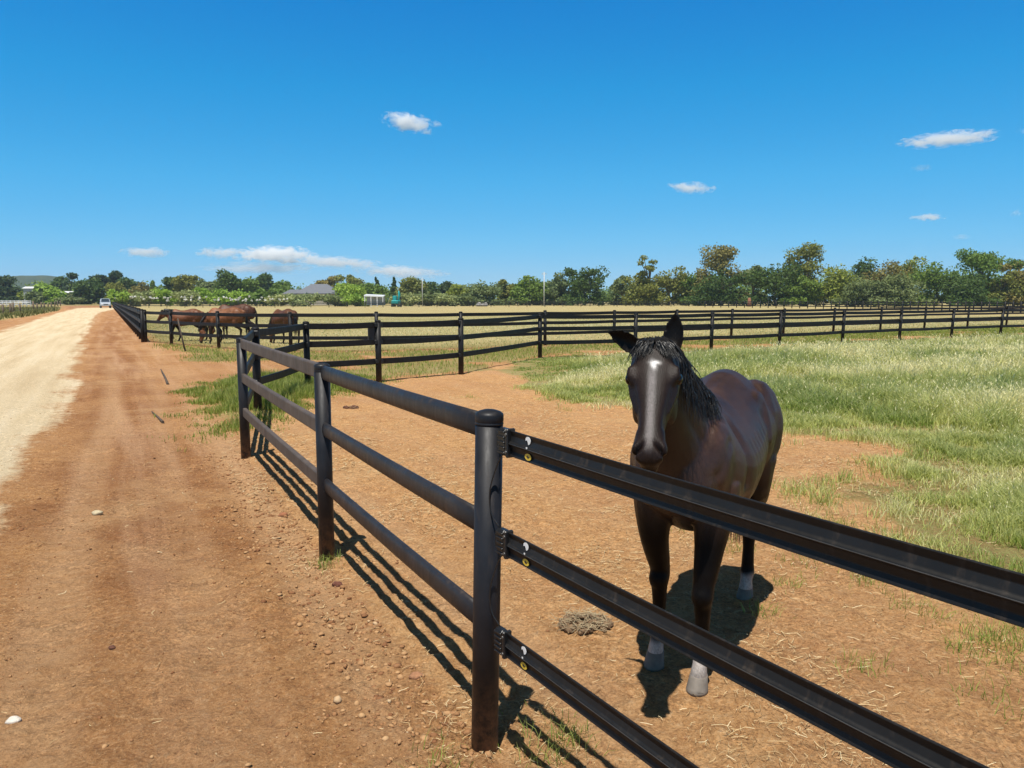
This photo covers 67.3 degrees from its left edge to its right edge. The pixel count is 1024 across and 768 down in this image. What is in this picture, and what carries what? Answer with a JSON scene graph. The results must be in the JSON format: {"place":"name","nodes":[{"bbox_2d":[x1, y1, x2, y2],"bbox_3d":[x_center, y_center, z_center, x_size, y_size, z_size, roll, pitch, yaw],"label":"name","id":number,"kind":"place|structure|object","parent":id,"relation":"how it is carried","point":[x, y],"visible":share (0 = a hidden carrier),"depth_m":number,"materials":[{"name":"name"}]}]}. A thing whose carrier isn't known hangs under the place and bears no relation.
{"place":"outdoors","nodes":[
{"label":"outdoors","id":0,"kind":"place"},
{"bbox_2d":[0,306,60,319],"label":"roadside grass","id":1,"kind":"structure","parent":0,"point":[30,311],"depth_m":95.27,"materials":[{"name":"green plant"}]},
{"bbox_2d":[2,275,70,300],"bbox_3d":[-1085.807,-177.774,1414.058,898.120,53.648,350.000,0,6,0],"label":"hills","id":2,"kind":"structure","parent":0,"point":[24,280],"depth_m":1420.66,"materials":[{"name":"green plant"}]},
{"bbox_2d":[0,307,113,475],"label":"dirt road","id":3,"kind":"structure","parent":0,"point":[37,356],"depth_m":17.84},
{"bbox_2d":[99,299,110,307],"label":"parked vehicle","id":4,"kind":"object","parent":3,"relation":"on","point":[105,302],"visible":0.98,"depth_m":155.56,"materials":[{"name":"silver metal"}]},
{"bbox_2d":[147,368,403,452],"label":"verge grass","id":5,"kind":"structure","parent":0,"point":[295,387],"depth_m":12.55,"materials":[{"name":"green plant"}]},
{"bbox_2d":[284,284,337,304],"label":"house","id":6,"kind":"structure","parent":0,"point":[322,289],"depth_m":239.88,"materials":[{"name":"grey stone"}]},
{"bbox_2d":[0,303,1023,767],"bbox_3d":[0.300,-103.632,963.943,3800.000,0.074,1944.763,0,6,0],"label":"ground","id":7,"kind":"structure","parent":0,"point":[118,363],"depth_m":4.20,"materials":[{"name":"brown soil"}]},
{"bbox_2d":[0,275,22,303],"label":"tree","id":8,"kind":"object","parent":7,"relation":"on","point":[8,291],"visible":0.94,"depth_m":325.02,"materials":[{"name":"green plant"}]},
{"bbox_2d":[5,716,21,723],"bbox_3d":[-1.981,1.338,3.056,0.059,0.032,0.044,0,6,0],"label":"rock","id":9,"kind":"object","parent":7,"relation":"on","point":[12,719],"visible":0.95,"depth_m":3.04,"materials":[{"name":"white stone"}]},
{"bbox_2d":[0,301,30,305],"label":"white fence","id":10,"kind":"object","parent":7,"relation":"on","point":[18,302],"visible":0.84,"depth_m":203.68,"materials":[{"name":"paint"}]},
{"bbox_2d":[16,291,23,303],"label":"tree","id":11,"kind":"object","parent":7,"relation":"on","point":[20,296],"visible":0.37,"depth_m":296.49,"materials":[{"name":"green plant"}]},
{"bbox_2d":[0,301,60,313],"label":"wire fence","id":12,"kind":"object","parent":7,"relation":"on","point":[11,308],"visible":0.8,"depth_m":98.03,"materials":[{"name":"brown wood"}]},
{"bbox_2d":[22,290,46,304],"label":"shrub","id":13,"kind":"object","parent":7,"relation":"on","point":[35,297],"visible":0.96,"depth_m":266.36,"materials":[{"name":"green plant"}]},
{"bbox_2d":[33,282,61,303],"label":"tree","id":14,"kind":"object","parent":7,"relation":"on","point":[40,287],"visible":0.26,"depth_m":295.97,"materials":[{"name":"green plant"}]},
{"bbox_2d":[42,289,66,304],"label":"shrub","id":15,"kind":"object","parent":7,"relation":"on","point":[50,296],"visible":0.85,"depth_m":267.32,"materials":[{"name":"green plant"}]},
{"bbox_2d":[50,275,70,288],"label":"tree","id":16,"kind":"object","parent":7,"relation":"on","point":[57,282],"visible":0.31,"depth_m":354.65,"materials":[{"name":"green plant"}]},
{"bbox_2d":[52,292,85,304],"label":"shrub","id":17,"kind":"object","parent":7,"relation":"on","point":[68,299],"visible":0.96,"depth_m":265.80,"materials":[{"name":"green plant"}]},
{"bbox_2d":[59,272,80,297],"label":"tree","id":18,"kind":"object","parent":7,"relation":"on","point":[71,276],"visible":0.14,"depth_m":336.47,"materials":[{"name":"green plant"}]},
{"bbox_2d":[70,277,107,303],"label":"tree","id":19,"kind":"object","parent":7,"relation":"on","point":[90,291],"visible":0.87,"depth_m":286.35,"materials":[{"name":"green plant"}]},
{"bbox_2d":[88,274,109,298],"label":"tree","id":20,"kind":"object","parent":7,"relation":"on","point":[103,278],"visible":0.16,"depth_m":340.79,"materials":[{"name":"green plant"}]},
{"bbox_2d":[409,671,422,679],"bbox_3d":[-0.423,1.286,3.384,0.064,0.036,0.048,0,6,0],"label":"rock","id":21,"kind":"object","parent":7,"relation":"on","point":[416,675],"visible":0.98,"depth_m":3.37,"materials":[{"name":"brown stone"}]},
{"bbox_2d":[0,379,1022,767],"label":"straw","id":22,"kind":"object","parent":7,"relation":"on","point":[602,571],"visible":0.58,"depth_m":4.69,"materials":[{"name":"beige plant"}]},
{"bbox_2d":[0,0,1023,300],"label":"sky","id":23,"kind":"structure","parent":0,"point":[462,142],"materials":[{"name":"blue"}]},
{"bbox_2d":[115,301,1023,351],"bbox_3d":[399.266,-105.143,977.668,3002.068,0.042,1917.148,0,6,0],"label":"field ground","id":24,"kind":"structure","parent":0,"point":[414,309],"depth_m":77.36,"materials":[{"name":"plant"}]},
{"bbox_2d":[106,270,123,282],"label":"tree","id":25,"kind":"object","parent":24,"relation":"on","point":[114,275],"visible":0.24,"depth_m":345.17,"materials":[{"name":"green plant"}]},
{"bbox_2d":[102,281,128,304],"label":"tree","id":26,"kind":"object","parent":24,"relation":"on","point":[118,286],"visible":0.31,"depth_m":276.48,"materials":[{"name":"green plant"}]},
{"bbox_2d":[106,289,130,304],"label":"shrub","id":27,"kind":"object","parent":24,"relation":"on","point":[120,297],"visible":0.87,"depth_m":188.13,"materials":[{"name":"green plant"}]},
{"bbox_2d":[117,277,138,290],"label":"tree","id":28,"kind":"object","parent":24,"relation":"on","point":[128,283],"visible":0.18,"depth_m":334.56,"materials":[{"name":"green plant"}]},
{"bbox_2d":[113,302,143,341],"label":"rail fence","id":29,"kind":"object","parent":24,"relation":"on","point":[131,317],"visible":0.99,"depth_m":39.25,"materials":[{"name":"black wood"}]},
{"bbox_2d":[128,282,152,303],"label":"tree","id":30,"kind":"object","parent":24,"relation":"on","point":[142,286],"visible":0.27,"depth_m":286.82,"materials":[{"name":"green plant"}]},
{"bbox_2d":[127,290,154,306],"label":"shrub","id":31,"kind":"object","parent":24,"relation":"on","point":[137,300],"visible":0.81,"depth_m":193.32,"materials":[{"name":"green plant"}]},
{"bbox_2d":[148,280,157,303],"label":"tree","id":32,"kind":"object","parent":24,"relation":"on","point":[152,285],"visible":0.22,"depth_m":297.07,"materials":[{"name":"green plant"}]},
{"bbox_2d":[149,287,177,304],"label":"shrub","id":33,"kind":"object","parent":24,"relation":"on","point":[160,294],"visible":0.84,"depth_m":197.77,"materials":[{"name":"green plant"}]},
{"bbox_2d":[158,276,175,303],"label":"tree","id":34,"kind":"object","parent":24,"relation":"on","point":[166,280],"visible":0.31,"depth_m":295.26,"materials":[{"name":"green plant"}]},
{"bbox_2d":[156,309,207,340],"bbox_3d":[-13.255,-2.376,30.919,1.971,1.335,0.547,-1,6,-6],"label":"horse","id":35,"kind":"object","parent":24,"relation":"on","point":[183,318],"visible":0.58,"depth_m":30.73},
{"bbox_2d":[170,274,199,302],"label":"tree","id":36,"kind":"object","parent":24,"relation":"on","point":[186,282],"visible":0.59,"depth_m":290.85,"materials":[{"name":"green plant"}]},
{"bbox_2d":[170,289,202,306],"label":"shrub","id":37,"kind":"object","parent":24,"relation":"on","point":[188,294],"visible":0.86,"depth_m":195.60,"materials":[{"name":"green plant"}]},
{"bbox_2d":[115,296,287,301],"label":"white blossom","id":38,"kind":"object","parent":24,"relation":"on","point":[191,297],"visible":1,"depth_m":187.46,"materials":[{"name":"plant"}]},
{"bbox_2d":[191,277,217,302],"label":"tree","id":39,"kind":"object","parent":24,"relation":"on","point":[201,283],"visible":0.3,"depth_m":286.14,"materials":[{"name":"green plant"}]},
{"bbox_2d":[192,287,227,304],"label":"shrub","id":40,"kind":"object","parent":24,"relation":"on","point":[203,293],"visible":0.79,"depth_m":202.71,"materials":[{"name":"green plant"}]},
{"bbox_2d":[197,307,250,343],"bbox_3d":[-10.991,-2.230,29.331,1.998,1.402,0.579,0,6,3],"label":"horse","id":41,"kind":"object","parent":24,"relation":"on","point":[223,319],"visible":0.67,"depth_m":29.16},
{"bbox_2d":[207,268,243,301],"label":"tree","id":42,"kind":"object","parent":24,"relation":"on","point":[229,281],"visible":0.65,"depth_m":265.52,"materials":[{"name":"green plant"}]},
{"bbox_2d":[207,304,257,338],"bbox_3d":[-11.786,-2.627,32.507,2.129,1.505,0.622,0,6,-4],"label":"horse","id":43,"kind":"object","parent":24,"relation":"on","point":[246,308],"visible":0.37,"depth_m":32.36},
{"bbox_2d":[225,288,249,304],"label":"shrub","id":44,"kind":"object","parent":24,"relation":"on","point":[234,294],"visible":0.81,"depth_m":201.97,"materials":[{"name":"green plant"}]},
{"bbox_2d":[238,276,263,304],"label":"tree","id":45,"kind":"object","parent":24,"relation":"on","point":[250,285],"visible":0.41,"depth_m":270.57,"materials":[{"name":"green plant"}]},
{"bbox_2d":[244,289,276,304],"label":"shrub","id":46,"kind":"object","parent":24,"relation":"on","point":[258,294],"visible":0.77,"depth_m":202.08,"materials":[{"name":"green plant"}]},
{"bbox_2d":[256,273,273,295],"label":"tree","id":47,"kind":"object","parent":24,"relation":"on","point":[265,281],"visible":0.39,"depth_m":324.85,"materials":[{"name":"green plant"}]},
{"bbox_2d":[261,293,294,304],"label":"shrub","id":48,"kind":"object","parent":24,"relation":"on","point":[276,297],"visible":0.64,"depth_m":196.72,"materials":[{"name":"green plant"}]},
{"bbox_2d":[267,279,294,295],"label":"tree","id":49,"kind":"object","parent":24,"relation":"on","point":[279,287],"visible":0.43,"depth_m":296.04,"materials":[{"name":"green plant"}]},
{"bbox_2d":[269,309,299,343],"bbox_3d":[-8.677,-2.181,29.134,1.924,1.350,0.558,6,8,42],"label":"horse","id":50,"kind":"object","parent":24,"relation":"on","point":[278,320],"visible":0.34,"depth_m":28.74},
{"bbox_2d":[285,292,323,306],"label":"shrub","id":51,"kind":"object","parent":24,"relation":"on","point":[302,298],"visible":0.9,"depth_m":196.88,"materials":[{"name":"green plant"}]},
{"bbox_2d":[313,275,340,286],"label":"tree","id":52,"kind":"object","parent":24,"relation":"on","point":[330,281],"visible":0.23,"depth_m":315.96,"materials":[{"name":"green plant"}]},
{"bbox_2d":[321,293,348,305],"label":"shrub","id":53,"kind":"object","parent":24,"relation":"on","point":[331,298],"visible":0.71,"depth_m":197.03,"materials":[{"name":"green plant"}]},
{"bbox_2d":[332,282,366,304],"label":"tree","id":54,"kind":"object","parent":24,"relation":"on","point":[344,289],"visible":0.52,"depth_m":236.11,"materials":[{"name":"green plant"}]},
{"bbox_2d":[334,274,365,286],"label":"tree","id":55,"kind":"object","parent":24,"relation":"on","point":[351,279],"visible":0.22,"depth_m":307.06,"materials":[{"name":"green plant"}]},
{"bbox_2d":[340,292,368,305],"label":"shrub","id":56,"kind":"object","parent":24,"relation":"on","point":[354,298],"visible":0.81,"depth_m":197.67,"materials":[{"name":"green plant"}]},
{"bbox_2d":[358,282,387,302],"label":"tree","id":57,"kind":"object","parent":24,"relation":"on","point":[371,288],"visible":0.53,"depth_m":262.05,"materials":[{"name":"green plant"}]},
{"bbox_2d":[364,294,384,306],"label":"shelter","id":58,"kind":"object","parent":24,"relation":"on","point":[372,298],"visible":1,"depth_m":190.20,"materials":[{"name":"white paint"}]},
{"bbox_2d":[387,276,397,302],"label":"tree","id":59,"kind":"object","parent":24,"relation":"on","point":[392,289],"visible":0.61,"depth_m":297.01,"materials":[{"name":"green plant"}]},
{"bbox_2d":[391,291,401,306],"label":"excavator","id":60,"kind":"object","parent":24,"relation":"on","point":[394,300],"visible":0.93,"depth_m":183.58,"materials":[{"name":"metal"}]},
{"bbox_2d":[112,302,688,305],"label":"rail fence","id":61,"kind":"object","parent":24,"relation":"on","point":[148,303],"visible":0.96,"depth_m":172.31,"materials":[{"name":"black wood"}]},
{"bbox_2d":[388,292,421,305],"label":"shrub","id":62,"kind":"object","parent":24,"relation":"on","point":[410,297],"visible":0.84,"depth_m":202.77,"materials":[{"name":"green plant"}]},
{"bbox_2d":[390,276,429,304],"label":"tree","id":63,"kind":"object","parent":24,"relation":"on","point":[411,284],"visible":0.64,"depth_m":271.22,"materials":[{"name":"green plant"}]},
{"bbox_2d":[419,291,438,305],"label":"shrub","id":64,"kind":"object","parent":24,"relation":"on","point":[427,297],"visible":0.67,"depth_m":206.00,"materials":[{"name":"green plant"}]},
{"bbox_2d":[425,281,440,294],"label":"tree","id":65,"kind":"object","parent":24,"relation":"on","point":[432,288],"visible":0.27,"depth_m":281.05,"materials":[{"name":"green plant"}]},
{"bbox_2d":[428,292,458,305],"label":"shrub","id":66,"kind":"object","parent":24,"relation":"on","point":[444,297],"visible":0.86,"depth_m":206.47,"materials":[{"name":"green plant"}]},
{"bbox_2d":[437,281,452,292],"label":"tree","id":67,"kind":"object","parent":24,"relation":"on","point":[445,286],"visible":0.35,"depth_m":285.81,"materials":[{"name":"green plant"}]},
{"bbox_2d":[446,283,468,304],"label":"tree","id":68,"kind":"object","parent":24,"relation":"on","point":[456,289],"visible":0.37,"depth_m":246.54,"materials":[{"name":"green plant"}]},
{"bbox_2d":[455,292,486,305],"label":"shrub","id":69,"kind":"object","parent":24,"relation":"on","point":[465,298],"visible":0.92,"depth_m":207.59,"materials":[{"name":"green plant"}]},
{"bbox_2d":[462,279,518,305],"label":"tree","id":70,"kind":"object","parent":24,"relation":"on","point":[484,292],"visible":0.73,"depth_m":231.39,"materials":[{"name":"green plant"}]},
{"bbox_2d":[12,267,1009,303],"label":"woodland","id":71,"kind":"object","parent":24,"relation":"on","point":[607,291],"visible":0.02,"depth_m":382.08,"materials":[{"name":"green plant"}]},
{"bbox_2d":[497,279,526,304],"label":"tree","id":72,"kind":"object","parent":24,"relation":"on","point":[507,287],"visible":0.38,"depth_m":241.72,"materials":[{"name":"green plant"}]},
{"bbox_2d":[508,275,547,304],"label":"tree","id":73,"kind":"object","parent":24,"relation":"on","point":[530,290],"visible":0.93,"depth_m":231.45,"materials":[{"name":"green plant"}]},
{"bbox_2d":[540,272,576,304],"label":"tree","id":74,"kind":"object","parent":24,"relation":"on","point":[557,287],"visible":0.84,"depth_m":231.18,"materials":[{"name":"green plant"}]},
{"bbox_2d":[143,306,1023,348],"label":"rail fence","id":75,"kind":"object","parent":24,"relation":"on","point":[289,315],"visible":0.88,"depth_m":28.66,"materials":[{"name":"black plastic"}]},
{"bbox_2d":[559,265,613,305],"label":"tree","id":76,"kind":"object","parent":24,"relation":"on","point":[585,283],"visible":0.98,"depth_m":226.49,"materials":[{"name":"green plant"}]},
{"bbox_2d":[605,275,636,304],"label":"tree","id":77,"kind":"object","parent":24,"relation":"on","point":[617,286],"visible":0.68,"depth_m":237.29,"materials":[{"name":"green plant"}]},
{"bbox_2d":[619,273,670,305],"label":"tree","id":78,"kind":"object","parent":24,"relation":"on","point":[649,291],"visible":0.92,"depth_m":221.91,"materials":[{"name":"green plant"}]},
{"bbox_2d":[635,255,662,305],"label":"tree","id":79,"kind":"object","parent":24,"relation":"on","point":[644,273],"visible":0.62,"depth_m":222.32,"materials":[{"name":"green plant"}]},
{"bbox_2d":[647,266,690,305],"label":"tree","id":80,"kind":"object","parent":24,"relation":"on","point":[670,283],"visible":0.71,"depth_m":224.04,"materials":[{"name":"green plant"}]},
{"bbox_2d":[675,273,706,305],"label":"tree","id":81,"kind":"object","parent":24,"relation":"on","point":[689,281],"visible":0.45,"depth_m":223.29,"materials":[{"name":"green plant"}]},
{"bbox_2d":[689,242,749,305],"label":"tree","id":82,"kind":"object","parent":24,"relation":"on","point":[724,255],"visible":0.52,"depth_m":217.58,"materials":[{"name":"green plant"}]},
{"bbox_2d":[680,266,765,305],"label":"tree","id":83,"kind":"object","parent":24,"relation":"on","point":[719,294],"visible":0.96,"depth_m":212.18,"materials":[{"name":"green plant"}]},
{"bbox_2d":[738,264,767,304],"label":"tree","id":84,"kind":"object","parent":24,"relation":"on","point":[757,267],"visible":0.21,"depth_m":222.32,"materials":[{"name":"green plant"}]},
{"bbox_2d":[738,260,805,305],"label":"tree","id":85,"kind":"object","parent":24,"relation":"on","point":[774,281],"visible":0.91,"depth_m":205.97,"materials":[{"name":"green plant"}]},
{"bbox_2d":[777,275,823,305],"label":"tree","id":86,"kind":"object","parent":24,"relation":"on","point":[804,289],"visible":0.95,"depth_m":202.24,"materials":[{"name":"green plant"}]},
{"bbox_2d":[779,240,828,305],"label":"tree","id":87,"kind":"object","parent":24,"relation":"on","point":[806,253],"visible":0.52,"depth_m":212.14,"materials":[{"name":"green plant"}]},
{"bbox_2d":[813,263,861,305],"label":"tree","id":88,"kind":"object","parent":24,"relation":"on","point":[837,281],"visible":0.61,"depth_m":203.77,"materials":[{"name":"green plant"}]},
{"bbox_2d":[829,272,886,306],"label":"tree","id":89,"kind":"object","parent":24,"relation":"on","point":[858,291],"visible":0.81,"depth_m":196.80,"materials":[{"name":"green plant"}]},
{"bbox_2d":[833,256,882,293],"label":"tree","id":90,"kind":"object","parent":24,"relation":"on","point":[866,267],"visible":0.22,"depth_m":235.81,"materials":[{"name":"green plant"}]},
{"bbox_2d":[705,301,1023,309],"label":"rail fence","id":91,"kind":"object","parent":24,"relation":"on","point":[878,304],"visible":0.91,"depth_m":131.73,"materials":[{"name":"black wood"}]},
{"bbox_2d":[859,259,914,305],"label":"tree","id":92,"kind":"object","parent":24,"relation":"on","point":[890,269],"visible":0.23,"depth_m":211.12,"materials":[{"name":"green plant"}]},
{"bbox_2d":[866,271,938,306],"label":"tree","id":93,"kind":"object","parent":24,"relation":"on","point":[899,289],"visible":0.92,"depth_m":194.29,"materials":[{"name":"green plant"}]},
{"bbox_2d":[893,256,939,304],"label":"tree","id":94,"kind":"object","parent":24,"relation":"on","point":[912,265],"visible":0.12,"depth_m":221.37,"materials":[{"name":"green plant"}]},
{"bbox_2d":[905,261,971,304],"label":"tree","id":95,"kind":"object","parent":24,"relation":"on","point":[930,280],"visible":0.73,"depth_m":201.71,"materials":[{"name":"green plant"}]},
{"bbox_2d":[934,271,1002,306],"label":"tree","id":96,"kind":"object","parent":24,"relation":"on","point":[970,283],"visible":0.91,"depth_m":194.75,"materials":[{"name":"green plant"}]},
{"bbox_2d":[946,247,1023,304],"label":"tree","id":97,"kind":"object","parent":24,"relation":"on","point":[982,263],"visible":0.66,"depth_m":200.07,"materials":[{"name":"green plant"}]},
{"bbox_2d":[982,269,1023,305],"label":"tree","id":98,"kind":"object","parent":24,"relation":"on","point":[1006,283],"visible":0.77,"depth_m":197.17,"materials":[{"name":"green plant"}]},
{"bbox_2d":[998,259,1023,305],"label":"tree","id":99,"kind":"object","parent":24,"relation":"on","point":[1021,276],"visible":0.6,"depth_m":197.11,"materials":[{"name":"green plant"}]},
{"bbox_2d":[152,327,1023,380],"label":"lane grass","id":100,"kind":"structure","parent":0,"point":[934,333],"depth_m":25.68,"materials":[{"name":"green plant"}]},
{"bbox_2d":[246,335,1023,767],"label":"paddock ground","id":101,"kind":"structure","parent":0,"point":[932,691],"depth_m":4.22,"materials":[{"name":"brown soil"}]},
{"bbox_2d":[550,606,617,635],"bbox_3d":[0.372,1.188,3.893,0.367,0.084,0.313,0,6,0],"label":"manure pile","id":102,"kind":"object","parent":101,"relation":"on","point":[591,620],"visible":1,"depth_m":3.85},
{"bbox_2d":[236,337,1023,767],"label":"rail fence","id":103,"kind":"object","parent":101,"relation":"on","point":[992,591],"visible":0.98,"depth_m":2.21,"materials":[{"name":"black plastic"}]},
{"bbox_2d":[244,308,1023,411],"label":"rail fence","id":104,"kind":"object","parent":101,"relation":"on","point":[254,334],"visible":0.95,"depth_m":19.75,"materials":[{"name":"black plastic"}]},
{"bbox_2d":[306,384,1023,767],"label":"grass tufts","id":105,"kind":"object","parent":101,"relation":"on","point":[972,640],"visible":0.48,"depth_m":3.71,"materials":[{"name":"green plant"}]},
{"bbox_2d":[608,313,782,696],"bbox_3d":[0.838,0.467,3.512,0.548,1.600,2.006,3,7,28],"label":"horse","id":106,"kind":"object","parent":101,"relation":"on","point":[721,429],"visible":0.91,"depth_m":3.21},
{"bbox_2d":[511,331,1023,596],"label":"tall grass","id":107,"kind":"structure","parent":0,"point":[968,385],"depth_m":11.03,"materials":[{"name":"green plant"}]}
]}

